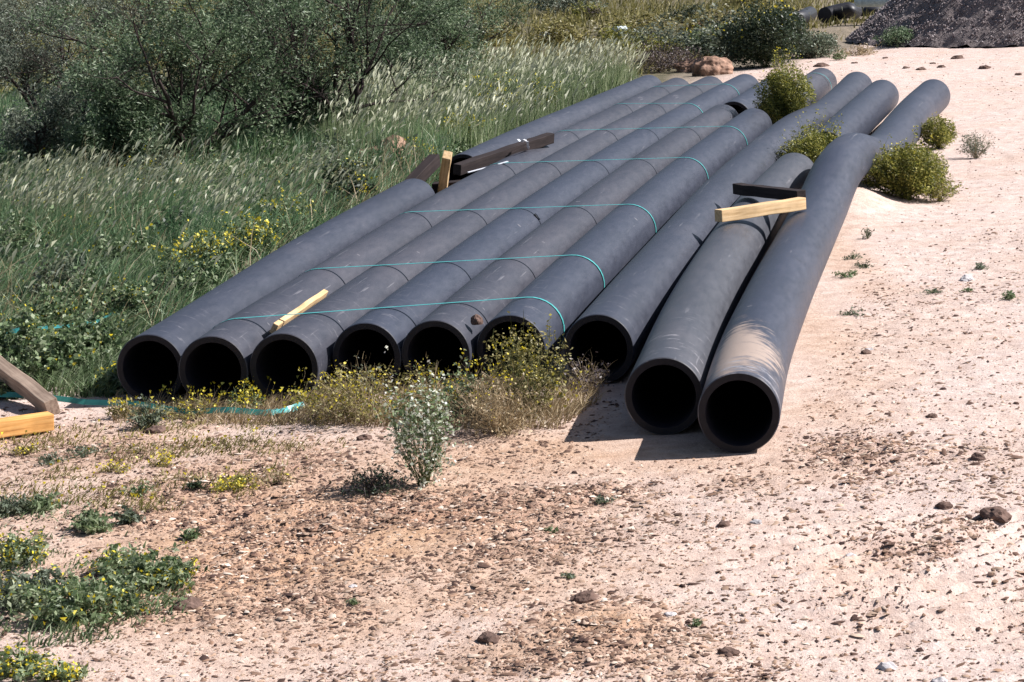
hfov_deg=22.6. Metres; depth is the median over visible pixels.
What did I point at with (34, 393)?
timber
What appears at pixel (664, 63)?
bush
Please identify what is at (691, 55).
bush
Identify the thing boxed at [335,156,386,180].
leafy weed
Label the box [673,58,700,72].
rock
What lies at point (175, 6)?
scrub bush
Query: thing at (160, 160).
leafy weed
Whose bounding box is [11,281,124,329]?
leafy weed
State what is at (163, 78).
scrub bush
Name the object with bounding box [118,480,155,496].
weed
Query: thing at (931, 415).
dirt clod
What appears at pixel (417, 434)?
flowering plant
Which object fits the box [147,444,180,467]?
weed
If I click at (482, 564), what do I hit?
bark litter
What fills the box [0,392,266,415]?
loose strap
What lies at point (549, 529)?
weed
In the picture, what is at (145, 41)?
scrub bush
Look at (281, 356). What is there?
plastic pipe
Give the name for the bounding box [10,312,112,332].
loose strap
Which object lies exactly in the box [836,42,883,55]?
bush
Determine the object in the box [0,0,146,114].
mesquite bush
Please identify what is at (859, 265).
weed
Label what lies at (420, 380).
weed clump
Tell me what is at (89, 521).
ground weed
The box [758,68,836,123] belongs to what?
plastic pipe
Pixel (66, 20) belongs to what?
scrub bush
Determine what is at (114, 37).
scrub bush
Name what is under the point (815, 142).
bush
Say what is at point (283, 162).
leafy weed
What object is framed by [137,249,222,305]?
leafy weed
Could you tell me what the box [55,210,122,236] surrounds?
leafy weed
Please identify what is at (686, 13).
scrub bush
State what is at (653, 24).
scrub bush
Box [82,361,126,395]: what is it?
leafy weed
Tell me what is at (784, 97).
bush
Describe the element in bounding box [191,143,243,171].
leafy weed
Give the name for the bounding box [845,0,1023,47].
gravel pile
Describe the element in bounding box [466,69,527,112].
flowering weed
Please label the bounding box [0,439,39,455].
weed
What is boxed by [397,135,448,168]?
bush
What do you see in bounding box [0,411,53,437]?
timber
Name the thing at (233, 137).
leafy weed
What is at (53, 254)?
tall grass
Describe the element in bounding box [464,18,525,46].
scrub bush
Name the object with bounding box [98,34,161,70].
scrub bush
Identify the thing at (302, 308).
timber
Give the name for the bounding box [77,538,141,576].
ground weed
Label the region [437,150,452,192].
timber
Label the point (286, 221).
leafy weed
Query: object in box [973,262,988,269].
weed
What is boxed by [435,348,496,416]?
weed clump
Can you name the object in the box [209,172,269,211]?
leafy weed
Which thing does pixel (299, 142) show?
shaded grass
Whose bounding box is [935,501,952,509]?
dirt clod
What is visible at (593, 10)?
scrub bush
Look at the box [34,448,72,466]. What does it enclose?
weed
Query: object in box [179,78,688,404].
plastic pipe
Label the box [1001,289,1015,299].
weed
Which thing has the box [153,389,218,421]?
weed clump
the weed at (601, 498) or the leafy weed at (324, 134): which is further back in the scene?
the leafy weed at (324, 134)
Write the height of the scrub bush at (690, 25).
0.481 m
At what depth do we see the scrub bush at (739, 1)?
52.75 m
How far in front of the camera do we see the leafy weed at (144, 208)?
20.10 m
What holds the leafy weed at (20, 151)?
on the ground at (622, 440)
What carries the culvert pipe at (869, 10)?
on the ground at (622, 440)
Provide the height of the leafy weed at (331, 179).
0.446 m
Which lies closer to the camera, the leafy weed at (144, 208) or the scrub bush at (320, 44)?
the leafy weed at (144, 208)
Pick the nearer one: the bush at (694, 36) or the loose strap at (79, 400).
the loose strap at (79, 400)
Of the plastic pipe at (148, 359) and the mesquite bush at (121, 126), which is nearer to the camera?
the plastic pipe at (148, 359)
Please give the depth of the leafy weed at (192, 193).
20.77 m
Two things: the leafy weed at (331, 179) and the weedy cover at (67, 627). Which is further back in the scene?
the leafy weed at (331, 179)
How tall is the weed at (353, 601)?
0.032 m
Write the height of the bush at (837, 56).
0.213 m
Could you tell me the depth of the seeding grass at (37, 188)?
20.11 m
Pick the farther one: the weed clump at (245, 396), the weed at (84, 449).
the weed clump at (245, 396)
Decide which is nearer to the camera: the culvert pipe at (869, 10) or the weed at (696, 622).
the weed at (696, 622)
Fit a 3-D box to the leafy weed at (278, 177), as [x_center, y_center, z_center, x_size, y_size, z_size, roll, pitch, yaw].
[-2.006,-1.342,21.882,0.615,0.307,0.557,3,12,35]
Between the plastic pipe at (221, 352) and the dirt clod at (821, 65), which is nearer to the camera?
the plastic pipe at (221, 352)
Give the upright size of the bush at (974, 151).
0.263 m
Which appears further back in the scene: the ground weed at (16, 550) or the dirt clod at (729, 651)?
the ground weed at (16, 550)
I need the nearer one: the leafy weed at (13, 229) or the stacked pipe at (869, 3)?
the leafy weed at (13, 229)
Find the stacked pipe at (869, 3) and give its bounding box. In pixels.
[854,0,888,6]
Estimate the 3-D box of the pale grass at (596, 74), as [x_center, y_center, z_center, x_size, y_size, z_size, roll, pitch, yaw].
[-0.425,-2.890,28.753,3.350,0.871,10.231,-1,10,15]
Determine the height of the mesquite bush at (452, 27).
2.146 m
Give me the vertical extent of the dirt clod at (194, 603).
0.042 m
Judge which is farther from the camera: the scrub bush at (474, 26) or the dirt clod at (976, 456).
the scrub bush at (474, 26)
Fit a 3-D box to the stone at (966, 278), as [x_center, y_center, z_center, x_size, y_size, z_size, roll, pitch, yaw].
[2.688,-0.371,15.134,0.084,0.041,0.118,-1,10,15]
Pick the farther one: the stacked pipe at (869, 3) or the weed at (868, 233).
the stacked pipe at (869, 3)
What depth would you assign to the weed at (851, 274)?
15.51 m
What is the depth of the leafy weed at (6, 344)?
14.13 m
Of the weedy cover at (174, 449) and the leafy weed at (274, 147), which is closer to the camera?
the weedy cover at (174, 449)
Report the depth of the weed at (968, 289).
14.71 m
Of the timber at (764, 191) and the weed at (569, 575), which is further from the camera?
the timber at (764, 191)
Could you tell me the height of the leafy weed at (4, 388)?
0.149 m
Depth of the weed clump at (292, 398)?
12.38 m
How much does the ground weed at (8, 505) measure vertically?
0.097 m
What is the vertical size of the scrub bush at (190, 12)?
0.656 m
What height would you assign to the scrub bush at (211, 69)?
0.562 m
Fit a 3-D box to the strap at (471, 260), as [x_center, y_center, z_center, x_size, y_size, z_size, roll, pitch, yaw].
[-0.380,-0.292,14.720,1.828,0.332,0.023,-3,10,3]
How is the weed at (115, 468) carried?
on the ground at (622, 440)
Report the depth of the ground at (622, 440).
10.14 m
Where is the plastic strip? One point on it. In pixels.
(484, 167)
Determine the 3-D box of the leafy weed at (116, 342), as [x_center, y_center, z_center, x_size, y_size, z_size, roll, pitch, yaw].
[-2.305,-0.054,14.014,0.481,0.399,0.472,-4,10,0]
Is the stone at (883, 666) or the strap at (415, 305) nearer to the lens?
the stone at (883, 666)
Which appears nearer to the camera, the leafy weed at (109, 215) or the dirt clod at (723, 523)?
the dirt clod at (723, 523)
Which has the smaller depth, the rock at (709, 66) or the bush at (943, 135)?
the bush at (943, 135)
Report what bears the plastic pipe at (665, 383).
on the ground at (622, 440)
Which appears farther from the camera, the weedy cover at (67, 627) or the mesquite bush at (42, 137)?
the mesquite bush at (42, 137)
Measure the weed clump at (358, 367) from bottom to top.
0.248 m
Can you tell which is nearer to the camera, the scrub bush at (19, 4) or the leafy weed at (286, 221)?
the leafy weed at (286, 221)
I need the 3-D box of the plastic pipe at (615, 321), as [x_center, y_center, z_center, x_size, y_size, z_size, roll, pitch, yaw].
[1.980,-1.349,20.114,0.548,0.360,15.697,-1,10,13]
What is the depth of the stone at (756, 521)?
9.62 m
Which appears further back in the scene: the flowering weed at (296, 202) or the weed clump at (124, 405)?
the flowering weed at (296, 202)
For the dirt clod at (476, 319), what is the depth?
12.77 m
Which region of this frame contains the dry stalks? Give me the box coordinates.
[0,117,459,334]
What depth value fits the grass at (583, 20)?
49.59 m
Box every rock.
[356,135,417,164]
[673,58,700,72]
[692,56,733,76]
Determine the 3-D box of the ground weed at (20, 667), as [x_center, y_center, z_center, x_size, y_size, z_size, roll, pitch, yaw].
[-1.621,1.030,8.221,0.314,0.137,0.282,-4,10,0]
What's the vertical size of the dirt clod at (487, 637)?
0.037 m
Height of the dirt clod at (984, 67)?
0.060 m
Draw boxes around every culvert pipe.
[796,6,816,22]
[818,2,861,22]
[861,7,880,15]
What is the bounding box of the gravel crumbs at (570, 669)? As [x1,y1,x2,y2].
[0,51,1023,681]
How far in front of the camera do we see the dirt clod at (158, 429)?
12.04 m
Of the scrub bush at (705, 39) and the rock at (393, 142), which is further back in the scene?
the scrub bush at (705, 39)
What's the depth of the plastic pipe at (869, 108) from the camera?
23.74 m
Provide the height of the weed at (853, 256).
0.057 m
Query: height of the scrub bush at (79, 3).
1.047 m
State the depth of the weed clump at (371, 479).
10.53 m
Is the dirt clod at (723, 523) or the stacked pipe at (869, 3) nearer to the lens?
the dirt clod at (723, 523)
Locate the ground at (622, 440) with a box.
[0,0,1023,681]
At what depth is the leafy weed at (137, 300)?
15.21 m
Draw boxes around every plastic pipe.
[117,178,434,401]
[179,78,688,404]
[250,76,722,401]
[332,74,758,390]
[402,104,738,386]
[449,75,661,180]
[477,108,771,382]
[564,72,871,383]
[625,153,812,434]
[698,79,949,452]
[725,73,793,113]
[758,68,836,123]
[806,80,898,145]
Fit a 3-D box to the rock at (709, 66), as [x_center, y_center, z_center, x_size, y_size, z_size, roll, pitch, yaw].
[2.647,-3.612,33.767,0.557,0.294,0.456,-4,10,0]
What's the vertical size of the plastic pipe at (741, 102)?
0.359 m
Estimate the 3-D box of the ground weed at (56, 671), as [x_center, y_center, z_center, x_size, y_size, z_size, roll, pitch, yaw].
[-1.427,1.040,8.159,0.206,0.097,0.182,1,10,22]
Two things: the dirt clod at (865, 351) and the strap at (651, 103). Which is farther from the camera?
the strap at (651, 103)
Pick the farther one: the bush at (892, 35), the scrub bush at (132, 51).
the scrub bush at (132, 51)
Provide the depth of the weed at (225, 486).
10.72 m
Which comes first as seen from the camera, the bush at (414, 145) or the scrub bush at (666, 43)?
the bush at (414, 145)
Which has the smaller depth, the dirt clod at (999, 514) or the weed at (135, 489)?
the dirt clod at (999, 514)
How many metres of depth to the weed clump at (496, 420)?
11.54 m
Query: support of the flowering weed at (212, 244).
on the ground at (622, 440)
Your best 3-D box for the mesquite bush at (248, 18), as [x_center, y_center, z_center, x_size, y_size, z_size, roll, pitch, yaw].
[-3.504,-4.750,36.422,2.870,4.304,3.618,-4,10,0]
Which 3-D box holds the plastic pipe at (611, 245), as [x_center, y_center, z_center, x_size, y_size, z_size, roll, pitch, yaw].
[1.079,-0.973,18.262,0.436,0.349,11.529,-1,10,12]
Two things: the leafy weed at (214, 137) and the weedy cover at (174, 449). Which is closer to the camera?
the weedy cover at (174, 449)
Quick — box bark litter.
[0,230,1023,681]
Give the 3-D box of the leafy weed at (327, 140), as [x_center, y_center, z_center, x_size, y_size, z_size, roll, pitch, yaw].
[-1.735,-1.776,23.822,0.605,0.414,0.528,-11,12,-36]
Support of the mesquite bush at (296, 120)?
on the ground at (622, 440)
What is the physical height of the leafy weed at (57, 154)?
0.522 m
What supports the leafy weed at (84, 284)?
on the ground at (622, 440)
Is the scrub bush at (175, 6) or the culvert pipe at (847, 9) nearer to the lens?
the culvert pipe at (847, 9)
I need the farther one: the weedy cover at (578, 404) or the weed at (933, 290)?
the weed at (933, 290)
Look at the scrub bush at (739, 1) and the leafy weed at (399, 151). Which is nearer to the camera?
the leafy weed at (399, 151)
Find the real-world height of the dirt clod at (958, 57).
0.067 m
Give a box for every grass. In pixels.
[0,0,874,94]
[0,70,478,173]
[0,136,402,254]
[0,138,445,338]
[300,30,651,157]
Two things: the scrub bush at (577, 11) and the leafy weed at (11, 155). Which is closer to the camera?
the leafy weed at (11, 155)
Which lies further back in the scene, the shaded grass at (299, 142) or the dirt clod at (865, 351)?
the shaded grass at (299, 142)
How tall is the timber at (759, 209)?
0.079 m
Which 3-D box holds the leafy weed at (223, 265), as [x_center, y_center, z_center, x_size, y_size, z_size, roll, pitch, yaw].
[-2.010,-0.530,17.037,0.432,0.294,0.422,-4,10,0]
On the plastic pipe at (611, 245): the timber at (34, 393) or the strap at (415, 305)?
the strap at (415, 305)
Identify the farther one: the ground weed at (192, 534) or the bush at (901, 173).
the bush at (901, 173)
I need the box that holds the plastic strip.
[467,161,507,172]
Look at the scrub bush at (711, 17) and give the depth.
42.66 m
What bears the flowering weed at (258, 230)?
on the ground at (622, 440)
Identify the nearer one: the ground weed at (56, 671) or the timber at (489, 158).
the ground weed at (56, 671)
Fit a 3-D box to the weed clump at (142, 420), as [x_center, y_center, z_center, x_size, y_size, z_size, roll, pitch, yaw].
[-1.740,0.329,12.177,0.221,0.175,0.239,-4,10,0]
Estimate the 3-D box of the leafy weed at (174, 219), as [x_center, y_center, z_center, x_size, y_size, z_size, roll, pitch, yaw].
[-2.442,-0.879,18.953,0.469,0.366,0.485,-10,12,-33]
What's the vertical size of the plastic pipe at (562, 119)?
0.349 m
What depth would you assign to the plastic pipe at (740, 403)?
13.16 m
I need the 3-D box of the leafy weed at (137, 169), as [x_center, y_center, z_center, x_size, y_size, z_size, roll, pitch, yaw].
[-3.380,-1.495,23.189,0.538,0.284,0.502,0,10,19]
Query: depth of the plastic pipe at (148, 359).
14.35 m
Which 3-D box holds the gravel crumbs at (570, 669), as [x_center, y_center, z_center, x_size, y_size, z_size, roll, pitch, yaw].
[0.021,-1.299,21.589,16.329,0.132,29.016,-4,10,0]
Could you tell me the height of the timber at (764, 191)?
0.074 m
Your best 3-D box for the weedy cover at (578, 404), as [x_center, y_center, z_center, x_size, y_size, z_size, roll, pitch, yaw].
[-0.806,0.271,12.257,2.574,0.159,1.351,-3,10,6]
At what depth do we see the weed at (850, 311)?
14.17 m
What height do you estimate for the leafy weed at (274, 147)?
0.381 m
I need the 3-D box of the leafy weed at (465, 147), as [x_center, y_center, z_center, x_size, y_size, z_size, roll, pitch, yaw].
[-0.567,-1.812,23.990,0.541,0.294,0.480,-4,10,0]
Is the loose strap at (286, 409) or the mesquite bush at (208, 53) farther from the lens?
the mesquite bush at (208, 53)
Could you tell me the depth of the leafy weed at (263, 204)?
19.69 m
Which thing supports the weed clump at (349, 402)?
on the ground at (622, 440)
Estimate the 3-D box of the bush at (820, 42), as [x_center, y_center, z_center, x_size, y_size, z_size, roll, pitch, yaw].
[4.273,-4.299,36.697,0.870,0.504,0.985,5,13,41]
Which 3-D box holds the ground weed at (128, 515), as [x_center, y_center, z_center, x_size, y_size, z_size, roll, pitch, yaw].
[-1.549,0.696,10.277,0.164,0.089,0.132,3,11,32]
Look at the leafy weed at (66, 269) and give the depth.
16.27 m
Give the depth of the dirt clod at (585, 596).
8.64 m
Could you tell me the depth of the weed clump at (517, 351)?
11.80 m
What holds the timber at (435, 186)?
on the ground at (622, 440)
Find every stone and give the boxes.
[663,612,676,616]
[750,519,761,524]
[877,661,897,670]
[932,676,947,681]
[960,274,973,281]
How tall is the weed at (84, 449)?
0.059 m
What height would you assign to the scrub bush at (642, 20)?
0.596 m
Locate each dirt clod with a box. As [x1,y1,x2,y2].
[145,425,165,433]
[173,596,202,610]
[356,434,372,440]
[471,314,482,324]
[477,631,499,643]
[570,589,599,603]
[717,520,729,526]
[717,647,739,656]
[813,63,829,66]
[861,349,871,354]
[925,413,937,417]
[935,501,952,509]
[951,55,963,58]
[970,452,986,460]
[979,65,990,68]
[979,506,1011,522]
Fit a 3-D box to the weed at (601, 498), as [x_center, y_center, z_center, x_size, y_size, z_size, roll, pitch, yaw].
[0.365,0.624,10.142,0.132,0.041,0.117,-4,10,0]
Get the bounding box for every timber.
[0,355,60,414]
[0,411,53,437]
[270,289,327,332]
[405,154,440,180]
[432,180,459,193]
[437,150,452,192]
[453,132,553,175]
[714,197,805,221]
[733,183,805,199]
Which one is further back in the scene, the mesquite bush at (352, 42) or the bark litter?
the mesquite bush at (352, 42)
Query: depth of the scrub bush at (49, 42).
47.64 m
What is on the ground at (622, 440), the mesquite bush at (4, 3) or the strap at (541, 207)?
the mesquite bush at (4, 3)
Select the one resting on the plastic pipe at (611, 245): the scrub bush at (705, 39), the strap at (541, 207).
the strap at (541, 207)
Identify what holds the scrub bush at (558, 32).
on the ground at (622, 440)
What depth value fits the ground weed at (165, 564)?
9.22 m
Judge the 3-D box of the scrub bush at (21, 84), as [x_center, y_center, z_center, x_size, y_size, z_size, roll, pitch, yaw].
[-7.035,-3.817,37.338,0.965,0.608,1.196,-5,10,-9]
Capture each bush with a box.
[0,0,47,90]
[0,0,75,44]
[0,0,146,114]
[0,51,103,105]
[0,57,139,168]
[1,0,28,11]
[1,66,52,96]
[4,0,360,162]
[15,26,80,59]
[26,7,89,33]
[52,0,100,7]
[53,77,224,173]
[60,0,173,40]
[98,26,151,49]
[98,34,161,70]
[106,27,163,56]
[133,69,175,86]
[155,0,190,18]
[159,0,482,135]
[167,0,325,80]
[171,1,213,21]
[176,50,230,78]
[203,35,364,139]
[312,34,365,61]
[313,0,401,39]
[330,5,489,93]
[355,0,532,79]
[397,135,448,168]
[404,4,512,44]
[433,108,495,142]
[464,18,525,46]
[467,0,509,16]
[512,0,608,15]
[512,5,598,46]
[567,0,604,19]
[570,5,607,19]
[590,3,681,34]
[594,19,637,43]
[608,9,684,49]
[610,32,655,53]
[627,31,688,73]
[641,31,692,60]
[661,44,707,67]
[662,0,768,58]
[665,0,705,21]
[668,1,740,33]
[675,12,710,35]
[682,19,739,57]
[685,23,709,37]
[713,0,817,67]
[722,0,784,7]
[752,44,816,124]
[775,109,843,163]
[780,27,841,57]
[827,48,850,59]
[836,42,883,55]
[862,125,949,200]
[872,22,914,46]
[915,173,966,202]
[919,114,957,148]
[959,130,994,158]
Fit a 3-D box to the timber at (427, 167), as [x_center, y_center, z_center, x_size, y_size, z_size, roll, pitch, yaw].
[-0.752,-1.317,20.578,0.094,0.103,0.828,0,23,19]
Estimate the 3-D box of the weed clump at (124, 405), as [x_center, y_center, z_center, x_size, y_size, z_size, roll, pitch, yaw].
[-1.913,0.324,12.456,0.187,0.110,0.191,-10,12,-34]
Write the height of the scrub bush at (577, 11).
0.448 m
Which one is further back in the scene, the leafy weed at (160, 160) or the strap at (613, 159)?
the leafy weed at (160, 160)
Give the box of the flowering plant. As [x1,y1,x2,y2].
[373,346,470,490]
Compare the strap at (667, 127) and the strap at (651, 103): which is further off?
the strap at (651, 103)
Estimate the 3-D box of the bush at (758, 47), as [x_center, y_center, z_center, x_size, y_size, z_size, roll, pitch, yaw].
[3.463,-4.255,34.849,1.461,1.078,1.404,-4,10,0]
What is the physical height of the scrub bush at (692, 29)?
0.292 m
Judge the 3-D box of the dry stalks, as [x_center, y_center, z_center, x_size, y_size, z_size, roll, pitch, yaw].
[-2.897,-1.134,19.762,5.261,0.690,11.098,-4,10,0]
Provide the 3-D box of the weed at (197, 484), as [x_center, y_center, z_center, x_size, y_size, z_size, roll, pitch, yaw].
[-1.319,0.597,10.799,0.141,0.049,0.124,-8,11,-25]
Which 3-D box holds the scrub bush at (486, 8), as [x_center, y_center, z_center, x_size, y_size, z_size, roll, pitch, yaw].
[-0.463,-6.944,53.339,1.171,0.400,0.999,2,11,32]
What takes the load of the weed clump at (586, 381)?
on the ground at (622, 440)
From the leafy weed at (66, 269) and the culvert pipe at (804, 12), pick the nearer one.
the leafy weed at (66, 269)
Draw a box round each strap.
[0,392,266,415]
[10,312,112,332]
[212,297,564,352]
[266,402,303,415]
[299,255,604,288]
[399,204,655,227]
[491,157,708,178]
[556,126,747,144]
[619,103,702,112]
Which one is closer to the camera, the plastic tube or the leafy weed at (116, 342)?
the leafy weed at (116, 342)
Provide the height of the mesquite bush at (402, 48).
1.476 m
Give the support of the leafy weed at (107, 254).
on the ground at (622, 440)
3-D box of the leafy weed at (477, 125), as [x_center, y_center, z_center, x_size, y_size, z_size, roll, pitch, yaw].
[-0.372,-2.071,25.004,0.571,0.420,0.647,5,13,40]
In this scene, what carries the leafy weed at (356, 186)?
on the ground at (622, 440)
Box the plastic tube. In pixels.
[612,26,626,31]
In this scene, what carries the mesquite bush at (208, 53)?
on the ground at (622, 440)
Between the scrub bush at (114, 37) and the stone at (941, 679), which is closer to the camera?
the stone at (941, 679)
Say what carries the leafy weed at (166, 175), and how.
on the ground at (622, 440)
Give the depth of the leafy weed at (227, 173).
22.48 m
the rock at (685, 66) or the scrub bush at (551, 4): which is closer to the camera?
the rock at (685, 66)
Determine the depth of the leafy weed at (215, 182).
21.40 m
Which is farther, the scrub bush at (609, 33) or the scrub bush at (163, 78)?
the scrub bush at (609, 33)
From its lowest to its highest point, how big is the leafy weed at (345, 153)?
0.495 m
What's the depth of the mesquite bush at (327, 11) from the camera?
42.84 m
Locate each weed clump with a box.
[101,395,139,417]
[124,394,168,427]
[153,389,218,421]
[218,377,269,408]
[283,385,325,406]
[290,360,440,424]
[320,460,414,496]
[340,353,381,397]
[399,353,452,398]
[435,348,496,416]
[437,356,566,438]
[478,311,576,420]
[564,349,620,394]
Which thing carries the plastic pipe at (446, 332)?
on the ground at (622, 440)
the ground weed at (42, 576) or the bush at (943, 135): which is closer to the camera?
the ground weed at (42, 576)
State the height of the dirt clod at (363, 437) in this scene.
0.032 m
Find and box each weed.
[0,144,24,165]
[0,148,45,184]
[0,194,42,213]
[0,204,78,259]
[0,303,53,364]
[0,375,28,399]
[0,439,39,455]
[0,493,33,518]
[0,526,50,568]
[0,556,66,615]
[0,561,187,631]
[0,635,56,681]
[9,312,115,380]
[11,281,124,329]
[18,236,95,300]
[18,491,61,513]
[28,135,108,176]
[29,652,99,681]
[31,166,98,205]
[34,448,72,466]
[37,259,118,313]
[52,296,135,360]
[54,251,129,272]
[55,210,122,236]
[65,443,108,457]
[65,500,115,533]
[74,273,169,322]
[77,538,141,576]
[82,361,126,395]
[90,227,150,261]
[93,456,137,473]
[95,541,209,593]
[110,505,145,523]
[111,145,185,190]
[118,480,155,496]
[121,160,161,177]
[123,199,166,228]
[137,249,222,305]
[145,146,183,167]
[145,210,245,265]
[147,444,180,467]
[149,201,206,240]
[174,526,201,540]
[175,187,212,203]
[184,478,212,488]
[187,239,242,281]
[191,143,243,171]
[191,178,226,192]
[194,129,246,161]
[194,158,264,182]
[195,125,259,151]
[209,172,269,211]
[209,469,259,496]
[214,206,283,257]
[232,194,283,218]
[241,213,323,244]
[242,129,293,165]
[247,468,308,486]
[252,168,297,189]
[270,152,317,175]
[270,180,326,221]
[293,130,379,174]
[296,127,357,162]
[312,121,359,149]
[315,153,375,198]
[326,164,376,205]
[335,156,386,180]
[342,597,359,604]
[366,143,416,169]
[432,133,477,156]
[455,108,504,139]
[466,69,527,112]
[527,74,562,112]
[543,524,559,533]
[560,570,576,579]
[589,494,617,503]
[688,618,702,626]
[832,269,857,277]
[840,306,863,316]
[842,250,864,259]
[850,259,874,268]
[861,225,874,238]
[922,288,946,292]
[959,287,974,291]
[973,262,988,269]
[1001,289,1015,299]
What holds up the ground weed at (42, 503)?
on the ground at (622, 440)
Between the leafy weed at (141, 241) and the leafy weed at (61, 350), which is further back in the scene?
the leafy weed at (141, 241)
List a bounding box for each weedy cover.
[0,154,436,339]
[0,280,147,397]
[0,414,345,511]
[0,491,200,649]
[110,356,609,428]
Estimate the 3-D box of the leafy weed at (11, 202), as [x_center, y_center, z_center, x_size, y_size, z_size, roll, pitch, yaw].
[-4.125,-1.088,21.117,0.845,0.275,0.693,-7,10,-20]
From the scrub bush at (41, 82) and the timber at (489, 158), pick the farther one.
the scrub bush at (41, 82)
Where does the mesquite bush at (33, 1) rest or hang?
on the ground at (622, 440)
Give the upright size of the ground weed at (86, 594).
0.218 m
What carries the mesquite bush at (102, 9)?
on the ground at (622, 440)
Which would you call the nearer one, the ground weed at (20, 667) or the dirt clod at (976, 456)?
the ground weed at (20, 667)
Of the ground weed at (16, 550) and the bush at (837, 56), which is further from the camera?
the bush at (837, 56)
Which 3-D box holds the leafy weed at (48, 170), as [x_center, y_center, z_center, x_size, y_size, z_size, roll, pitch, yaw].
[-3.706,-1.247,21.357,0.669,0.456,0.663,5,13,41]
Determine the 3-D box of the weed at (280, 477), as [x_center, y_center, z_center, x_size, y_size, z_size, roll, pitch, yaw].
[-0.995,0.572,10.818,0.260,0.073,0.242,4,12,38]
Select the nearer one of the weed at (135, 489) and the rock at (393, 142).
the weed at (135, 489)
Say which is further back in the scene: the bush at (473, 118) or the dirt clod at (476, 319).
the bush at (473, 118)
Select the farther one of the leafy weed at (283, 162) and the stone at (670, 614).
the leafy weed at (283, 162)
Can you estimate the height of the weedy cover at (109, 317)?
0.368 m
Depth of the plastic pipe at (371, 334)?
15.37 m
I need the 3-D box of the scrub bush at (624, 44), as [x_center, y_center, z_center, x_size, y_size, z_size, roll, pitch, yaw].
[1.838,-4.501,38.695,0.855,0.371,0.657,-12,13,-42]

